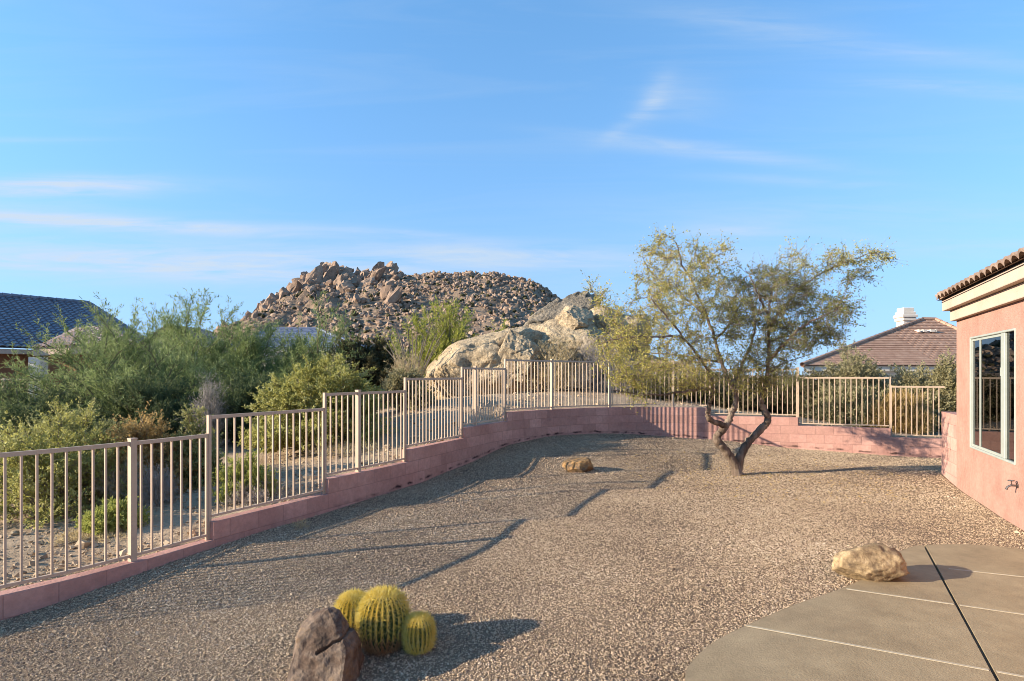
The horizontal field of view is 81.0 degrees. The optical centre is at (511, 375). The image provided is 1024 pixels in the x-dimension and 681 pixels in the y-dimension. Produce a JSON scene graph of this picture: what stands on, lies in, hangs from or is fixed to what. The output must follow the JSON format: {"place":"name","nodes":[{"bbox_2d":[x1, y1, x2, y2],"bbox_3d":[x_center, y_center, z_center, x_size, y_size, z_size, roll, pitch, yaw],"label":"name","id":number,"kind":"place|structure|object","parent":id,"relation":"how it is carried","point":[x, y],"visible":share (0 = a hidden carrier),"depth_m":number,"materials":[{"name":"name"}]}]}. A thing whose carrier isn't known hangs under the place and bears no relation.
{"place":"outdoors","nodes":[
{"label":"outdoors","id":0,"kind":"place"},
{"bbox_2d":[0,375,941,590],"bbox_3d":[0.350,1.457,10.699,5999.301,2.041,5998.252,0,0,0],"label":"desert ground","id":1,"kind":"structure","parent":0,"point":[12,554],"depth_m":10.41,"materials":[{"name":"brown gravel"}]},
{"bbox_2d":[10,530,19,535],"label":"rock","id":2,"kind":"object","parent":1,"relation":"on","point":[14,532],"visible":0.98,"depth_m":7.38,"materials":[{"name":"beige stone"}]},
{"bbox_2d":[1,378,47,399],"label":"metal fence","id":3,"kind":"object","parent":1,"relation":"on","point":[20,379],"visible":0.08,"depth_m":16.98,"materials":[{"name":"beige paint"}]},
{"bbox_2d":[0,362,101,451],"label":"desert shrub","id":4,"kind":"object","parent":1,"relation":"on","point":[39,402],"visible":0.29,"depth_m":13.65,"materials":[{"name":"green plant"}]},
{"bbox_2d":[0,395,138,503],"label":"jojoba bush","id":5,"kind":"object","parent":1,"relation":"on","point":[107,424],"visible":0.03,"depth_m":10.13,"materials":[{"name":"green plant"}]},
{"bbox_2d":[0,292,146,403],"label":"house","id":6,"kind":"structure","parent":1,"relation":"on","point":[22,309],"depth_m":30.25,"materials":[{"name":"blue tile"}]},
{"bbox_2d":[0,395,149,529],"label":"jojoba bush","id":7,"kind":"object","parent":1,"relation":"on","point":[58,439],"visible":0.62,"depth_m":8.29,"materials":[{"name":"green plant"}]},
{"bbox_2d":[39,523,149,549],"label":"dead shrub","id":8,"kind":"object","parent":1,"relation":"on","point":[73,536],"visible":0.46,"depth_m":7.09,"materials":[{"name":"plant"}]},
{"bbox_2d":[71,495,149,536],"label":"brittlebush","id":9,"kind":"object","parent":1,"relation":"on","point":[99,518],"visible":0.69,"depth_m":7.34,"materials":[{"name":"green plant"}]},
{"bbox_2d":[0,291,231,431],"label":"palo verde tree","id":10,"kind":"object","parent":1,"relation":"on","point":[122,346],"visible":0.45,"depth_m":15.39,"materials":[{"name":"green plant"}]},
{"bbox_2d":[76,453,155,504],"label":"dead shrub","id":11,"kind":"object","parent":1,"relation":"on","point":[113,484],"visible":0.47,"depth_m":8.67,"materials":[{"name":"plant"}]},
{"bbox_2d":[42,362,236,449],"bbox_3d":[-9.082,0.783,14.627,4.021,2.259,4.266,0,0,-35],"label":"desert shrub","id":12,"kind":"object","parent":1,"relation":"on","point":[156,403],"visible":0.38,"depth_m":13.92,"materials":[{"name":"green plant"}]},
{"bbox_2d":[88,400,216,496],"bbox_3d":[-5.900,1.176,9.680,2.020,1.553,2.045,0,0,0],"label":"jojoba bush","id":13,"kind":"object","parent":1,"relation":"on","point":[142,430],"visible":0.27,"depth_m":9.42,"materials":[{"name":"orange plant"}]},
{"bbox_2d":[123,461,183,508],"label":"dead shrub","id":14,"kind":"object","parent":1,"relation":"on","point":[157,490],"visible":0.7,"depth_m":8.56,"materials":[{"name":"grey plant"}]},
{"bbox_2d":[53,288,292,404],"bbox_3d":[-12.793,-0.893,23.809,9.462,5.229,8.301,0,0,-19],"label":"palo verde tree","id":15,"kind":"object","parent":1,"relation":"on","point":[189,337],"visible":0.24,"depth_m":23.32,"materials":[{"name":"green plant"}]},
{"bbox_2d":[135,325,224,366],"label":"house","id":16,"kind":"structure","parent":1,"relation":"on","point":[205,333],"depth_m":30.47,"materials":[{"name":"beige paint"}]},
{"bbox_2d":[163,403,228,489],"bbox_3d":[-5.170,1.165,9.940,1.215,1.461,1.093,0,0,0],"label":"jojoba bush","id":17,"kind":"object","parent":1,"relation":"on","point":[192,426],"visible":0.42,"depth_m":9.73,"materials":[{"name":"green plant"}]},
{"bbox_2d":[174,372,236,452],"bbox_3d":[-6.941,0.825,13.578,1.326,2.079,1.382,0,0,0],"label":"dead shrub","id":18,"kind":"object","parent":1,"relation":"on","point":[209,406],"visible":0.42,"depth_m":13.60,"materials":[{"name":"grey plant"}]},
{"bbox_2d":[174,364,278,444],"bbox_3d":[-6.668,0.740,15.213,3.406,2.058,3.359,0,0,-24],"label":"desert shrub","id":19,"kind":"object","parent":1,"relation":"on","point":[236,397],"visible":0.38,"depth_m":14.54,"materials":[{"name":"green plant"}]},
{"bbox_2d":[212,448,284,503],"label":"brittlebush","id":20,"kind":"object","parent":1,"relation":"on","point":[246,473],"visible":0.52,"depth_m":8.51,"materials":[{"name":"green plant"}]},
{"bbox_2d":[212,471,298,505],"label":"dead shrub","id":21,"kind":"object","parent":1,"relation":"on","point":[246,495],"visible":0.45,"depth_m":8.32,"materials":[{"name":"plant"}]},
{"bbox_2d":[181,318,338,394],"bbox_3d":[-9.648,-0.355,24.088,7.970,4.025,7.153,0,0,0],"label":"palo verde tree","id":22,"kind":"object","parent":1,"relation":"on","point":[289,359],"visible":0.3,"depth_m":23.05,"materials":[{"name":"green plant"}]},
{"bbox_2d":[231,327,370,367],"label":"house","id":23,"kind":"structure","parent":1,"relation":"on","point":[305,330],"depth_m":46.98,"materials":[{"name":"beige paint"}]},
{"bbox_2d":[232,351,398,454],"bbox_3d":[-4.042,0.549,12.925,3.631,2.175,3.634,0,0,0],"label":"jojoba bush","id":24,"kind":"object","parent":1,"relation":"on","point":[307,388],"visible":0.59,"depth_m":12.23,"materials":[{"name":"green plant"}]},
{"bbox_2d":[286,290,369,378],"bbox_3d":[-7.365,-0.971,23.116,3.165,4.917,3.553,0,0,-27],"label":"palo verde tree","id":25,"kind":"object","parent":1,"relation":"on","point":[338,336],"visible":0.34,"depth_m":22.97,"materials":[{"name":"green plant"}]},
{"bbox_2d":[326,353,361,415],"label":"jojoba bush","id":26,"kind":"object","parent":1,"relation":"on","point":[334,365],"depth_m":14.96,"materials":[{"name":"green plant"}]},
{"bbox_2d":[303,438,394,457],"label":"dead shrub","id":27,"kind":"object","parent":1,"relation":"on","point":[344,450],"visible":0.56,"depth_m":11.47,"materials":[{"name":"plant"}]},
{"bbox_2d":[322,332,407,404],"bbox_3d":[-5.917,-0.188,23.950,4.228,3.046,4.864,0,0,-36],"label":"jojoba bush","id":28,"kind":"object","parent":1,"relation":"on","point":[378,355],"visible":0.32,"depth_m":23.25,"materials":[{"name":"green plant"}]},
{"bbox_2d":[369,326,416,364],"bbox_3d":[-5.210,-0.497,27.181,2.902,3.499,3.333,0,0,-36],"label":"palo verde tree","id":29,"kind":"object","parent":1,"relation":"on","point":[395,342],"visible":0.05,"depth_m":26.88,"materials":[{"name":"green plant"}]},
{"bbox_2d":[376,364,437,409],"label":"jojoba bush","id":30,"kind":"object","parent":1,"relation":"on","point":[394,382],"visible":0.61,"depth_m":15.12,"materials":[{"name":"green plant"}]},
{"bbox_2d":[380,348,434,408],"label":"dry grass","id":31,"kind":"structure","parent":1,"relation":"on","point":[400,361],"depth_m":19.84,"materials":[{"name":"plant"}]},
{"bbox_2d":[380,322,445,375],"bbox_3d":[-3.446,-0.318,20.525,2.365,2.930,1.504,0,0,0],"label":"ocotillo","id":32,"kind":"object","parent":1,"relation":"on","point":[427,362],"visible":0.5,"depth_m":20.48,"materials":[{"name":"plant"}]},
{"bbox_2d":[396,295,478,399],"bbox_3d":[-2.636,-1.025,23.491,4.518,4.252,3.954,0,0,39],"label":"palo verde tree","id":33,"kind":"object","parent":1,"relation":"on","point":[448,336],"visible":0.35,"depth_m":23.25,"materials":[{"name":"green plant"}]},
{"bbox_2d":[0,387,939,589],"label":"desert pebbles","id":34,"kind":"object","parent":1,"relation":"on","point":[85,544],"visible":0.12,"depth_m":7.61,"materials":[{"name":"stone"}]},
{"bbox_2d":[424,326,549,399],"bbox_3d":[-0.811,-0.016,21.503,4.770,3.515,3.441,0,0,0],"label":"boulder","id":35,"kind":"object","parent":1,"relation":"on","point":[481,351],"visible":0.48,"depth_m":20.19,"materials":[{"name":"beige stone"}]},
{"bbox_2d":[528,319,604,363],"bbox_3d":[1.824,-1.315,21.968,3.236,1.889,2.614,0,0,0],"label":"boulder","id":36,"kind":"object","parent":35,"relation":"on","point":[548,329],"visible":0.29,"depth_m":21.14,"materials":[{"name":"beige stone"}]},
{"bbox_2d":[555,305,594,329],"bbox_3d":[2.311,-1.934,21.954,1.541,1.297,1.807,0,0,0],"label":"boulder","id":37,"kind":"object","parent":36,"relation":"on","point":[572,317],"visible":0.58,"depth_m":21.43,"materials":[{"name":"beige stone"}]},
{"bbox_2d":[590,305,651,359],"bbox_3d":[3.864,-1.588,23.434,2.994,2.309,2.616,0,0,43],"label":"boulder","id":38,"kind":"object","parent":36,"relation":"on","point":[598,323],"visible":0.16,"depth_m":22.46,"materials":[{"name":"beige stone"}]},
{"bbox_2d":[523,291,600,362],"bbox_3d":[2.143,-1.788,25.034,3.662,3.309,2.918,0,0,0],"label":"boulder","id":39,"kind":"object","parent":38,"relation":"on","point":[552,309],"visible":0.23,"depth_m":24.02,"materials":[{"name":"grey stone"}]},
{"bbox_2d":[490,315,510,331],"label":"desert shrub","id":40,"kind":"object","parent":1,"relation":"on","point":[501,328],"visible":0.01,"depth_m":26.24,"materials":[{"name":"green plant"}]},
{"bbox_2d":[497,329,541,390],"bbox_3d":[0.152,-0.437,20.687,1.732,2.268,2.033,0,0,0],"label":"boulder","id":41,"kind":"object","parent":1,"relation":"on","point":[515,345],"visible":0.59,"depth_m":19.85,"materials":[{"name":"beige stone"}]},
{"bbox_2d":[525,332,596,391],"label":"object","id":42,"kind":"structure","parent":1,"relation":"on","point":[563,354],"depth_m":19.86,"materials":[{"name":"plant"}]},
{"bbox_2d":[568,337,641,392],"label":"dead shrub","id":43,"kind":"object","parent":1,"relation":"on","point":[591,358],"visible":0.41,"depth_m":19.77,"materials":[{"name":"brown plant"}]},
{"bbox_2d":[574,334,638,391],"bbox_3d":[3.455,-0.130,21.002,2.088,2.643,2.206,0,0,35],"label":"boulder","id":44,"kind":"object","parent":1,"relation":"on","point":[586,339],"visible":0.12,"depth_m":20.49,"materials":[{"name":"grey stone"}]},
{"bbox_2d":[626,373,727,400],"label":"desert shrub","id":45,"kind":"object","parent":1,"relation":"on","point":[659,390],"visible":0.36,"depth_m":18.47,"materials":[{"name":"green plant"}]},
{"bbox_2d":[692,374,799,410],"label":"desert shrub","id":46,"kind":"object","parent":1,"relation":"on","point":[742,404],"visible":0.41,"depth_m":18.15,"materials":[{"name":"green plant"}]},
{"bbox_2d":[755,367,838,416],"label":"desert shrub","id":47,"kind":"object","parent":1,"relation":"on","point":[807,392],"visible":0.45,"depth_m":17.78,"materials":[{"name":"green plant"}]},
{"bbox_2d":[799,375,894,427],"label":"desert shrub","id":48,"kind":"object","parent":1,"relation":"on","point":[840,402],"visible":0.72,"depth_m":16.55,"materials":[{"name":"green plant"}]},
{"bbox_2d":[814,333,894,395],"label":"desert shrub","id":49,"kind":"object","parent":1,"relation":"on","point":[857,368],"visible":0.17,"depth_m":17.63,"materials":[{"name":"green plant"}]},
{"bbox_2d":[800,308,956,386],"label":"house","id":50,"kind":"structure","parent":1,"relation":"on","point":[909,339],"depth_m":31.98,"materials":[{"name":"brown tile"}]},
{"bbox_2d":[859,389,937,434],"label":"desert shrub","id":51,"kind":"object","parent":1,"relation":"on","point":[903,412],"visible":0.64,"depth_m":15.43,"materials":[{"name":"green plant"}]},
{"bbox_2d":[874,360,956,433],"bbox_3d":[11.700,0.578,17.548,3.548,2.063,3.638,0,0,0],"label":"desert shrub","id":52,"kind":"object","parent":1,"relation":"on","point":[907,378],"visible":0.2,"depth_m":17.18,"materials":[{"name":"green plant"}]},
{"bbox_2d":[920,346,956,431],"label":"desert shrub","id":53,"kind":"object","parent":1,"relation":"on","point":[945,372],"visible":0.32,"depth_m":16.67,"materials":[{"name":"green plant"}]},
{"bbox_2d":[935,247,1023,530],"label":"house","id":54,"kind":"structure","parent":1,"relation":"on","point":[985,307],"depth_m":8.05,"materials":[{"name":"paint"}]},
{"bbox_2d":[970,328,1015,465],"bbox_3d":[6.543,0.262,8.158,0.060,1.671,1.984,0,0,25],"label":"window","id":55,"kind":"structure","parent":54,"relation":"in","point":[992,355],"depth_m":8.09,"materials":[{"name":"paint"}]},
{"bbox_2d":[222,272,722,379],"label":"hill","id":56,"kind":"structure","parent":0,"point":[371,290],"depth_m":250.22,"materials":[{"name":"stone"}]},
{"bbox_2d":[210,261,703,373],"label":"hill rocks","id":57,"kind":"object","parent":56,"relation":"on","point":[321,275],"visible":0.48,"depth_m":264.48,"materials":[{"name":"brown stone"}]},
{"bbox_2d":[216,272,756,379],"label":"hill scrub","id":58,"kind":"object","parent":56,"relation":"on","point":[405,309],"visible":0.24,"depth_m":250.98,"materials":[{"name":"green plant"}]},
{"bbox_2d":[0,434,1023,680],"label":"gravel yard","id":59,"kind":"structure","parent":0,"point":[454,592],"depth_m":5.63,"materials":[{"name":"beige gravel"}]},
{"bbox_2d":[285,518,311,528],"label":"dry weed","id":60,"kind":"object","parent":59,"relation":"on","point":[297,525],"visible":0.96,"depth_m":7.74,"materials":[{"name":"plant"}]},
{"bbox_2d":[287,607,363,680],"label":"rock","id":61,"kind":"object","parent":59,"relation":"on","point":[327,646],"visible":0.99,"depth_m":3.86,"materials":[{"name":"brown stone"}]},
{"bbox_2d":[333,587,365,633],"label":"barrel cactus","id":62,"kind":"object","parent":59,"relation":"on","point":[347,601],"visible":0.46,"depth_m":4.53,"materials":[{"name":"plant"}]},
{"bbox_2d":[352,582,412,656],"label":"barrel cactus","id":63,"kind":"object","parent":59,"relation":"on","point":[382,612],"visible":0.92,"depth_m":4.24,"materials":[{"name":"plant"}]},
{"bbox_2d":[401,610,438,654],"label":"barrel cactus","id":64,"kind":"object","parent":59,"relation":"on","point":[418,633],"visible":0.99,"depth_m":4.21,"materials":[{"name":"plant"}]},
{"bbox_2d":[0,407,941,620],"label":"garden wall","id":65,"kind":"structure","parent":59,"relation":"on","point":[426,462],"depth_m":12.76,"materials":[{"name":"pink paint"}]},
{"bbox_2d":[0,433,207,588],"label":"metal fence","id":66,"kind":"object","parent":65,"relation":"on","point":[132,444],"visible":1,"depth_m":6.10,"materials":[{"name":"beige metal"}]},
{"bbox_2d":[206,408,323,539],"bbox_3d":[-3.156,1.202,7.867,0.038,1.466,1.862,0,0,27],"label":"metal fence","id":67,"kind":"object","parent":65,"relation":"on","point":[209,418],"visible":1,"depth_m":7.67,"materials":[{"name":"beige metal"}]},
{"bbox_2d":[323,390,404,493],"bbox_3d":[-2.295,0.976,9.553,0.070,1.492,1.924,0,0,27],"label":"metal fence","id":68,"kind":"object","parent":65,"relation":"on","point":[358,466],"visible":1,"depth_m":9.33,"materials":[{"name":"beige metal"}]},
{"bbox_2d":[404,377,461,461],"bbox_3d":[-1.454,0.775,11.364,0.041,1.467,2.074,0,0,24],"label":"metal fence","id":69,"kind":"object","parent":65,"relation":"on","point":[459,405],"visible":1,"depth_m":11.16,"materials":[{"name":"beige metal"}]},
{"bbox_2d":[461,366,504,437],"bbox_3d":[-0.625,0.549,13.181,0.078,1.492,1.922,0,0,27],"label":"metal fence","id":70,"kind":"object","parent":65,"relation":"on","point":[474,395],"visible":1,"depth_m":13.04,"materials":[{"name":"beige metal"}]},
{"bbox_2d":[504,359,710,420],"bbox_3d":[2.381,0.336,15.539,5.852,1.492,1.129,0,0,-20],"label":"metal fence","id":71,"kind":"object","parent":65,"relation":"on","point":[552,361],"visible":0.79,"depth_m":15.43,"materials":[{"name":"beige metal"}]},
{"bbox_2d":[711,367,798,416],"bbox_3d":[6.333,0.443,15.700,2.165,1.279,0.072,0,0,18],"label":"metal fence","id":72,"kind":"object","parent":65,"relation":"on","point":[797,402],"visible":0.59,"depth_m":15.56,"materials":[{"name":"beige metal"}]},
{"bbox_2d":[798,377,890,427],"bbox_3d":[8.290,0.773,14.996,2.051,1.463,0.042,0,0,22],"label":"metal fence","id":73,"kind":"object","parent":65,"relation":"on","point":[850,378],"visible":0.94,"depth_m":14.94,"materials":[{"name":"beige metal"}]},
{"bbox_2d":[891,386,944,436],"bbox_3d":[9.752,0.883,14.418,1.102,1.251,0.033,0,0,21],"label":"metal fence","id":74,"kind":"object","parent":65,"relation":"on","point":[917,387],"visible":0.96,"depth_m":14.42,"materials":[{"name":"beige metal"}]},
{"bbox_2d":[562,457,593,472],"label":"rock","id":75,"kind":"object","parent":59,"relation":"on","point":[581,465],"visible":0.82,"depth_m":11.13,"materials":[{"name":"beige stone"}]},
{"bbox_2d":[576,222,906,475],"bbox_3d":[4.296,-0.512,11.515,6.528,4.824,5.029,0,0,0],"label":"mesquite tree","id":76,"kind":"object","parent":59,"relation":"on","point":[736,461],"visible":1,"depth_m":10.85,"materials":[{"name":"green plant"}]},
{"bbox_2d":[615,451,916,502],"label":"leaf litter","id":77,"kind":"object","parent":59,"relation":"on","point":[768,479],"visible":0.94,"depth_m":10.60,"materials":[{"name":"orange plant"}]},
{"bbox_2d":[831,543,909,581],"bbox_3d":[3.184,1.675,5.361,0.615,0.354,0.399,0,0,0],"label":"rock","id":78,"kind":"object","parent":59,"relation":"on","point":[877,562],"visible":0.98,"depth_m":5.23,"materials":[{"name":"stone"}]},
{"bbox_2d":[942,412,956,486],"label":"garden wall","id":79,"kind":"structure","parent":59,"relation":"on","point":[949,446],"depth_m":10.24,"materials":[{"name":"pink paint"}]},
{"bbox_2d":[0,0,1023,374],"label":"sky","id":80,"kind":"structure","parent":0,"point":[151,150],"materials":[{"name":"blue"}]},
{"bbox_2d":[685,544,1023,680],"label":"patio","id":81,"kind":"structure","parent":0,"point":[928,629],"depth_m":4.21,"materials":[{"name":"concrete"}]},
{"bbox_2d":[746,568,1023,676],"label":"patio joint sealant","id":82,"kind":"object","parent":81,"relation":"on","point":[903,653],"visible":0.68,"depth_m":4.12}
]}

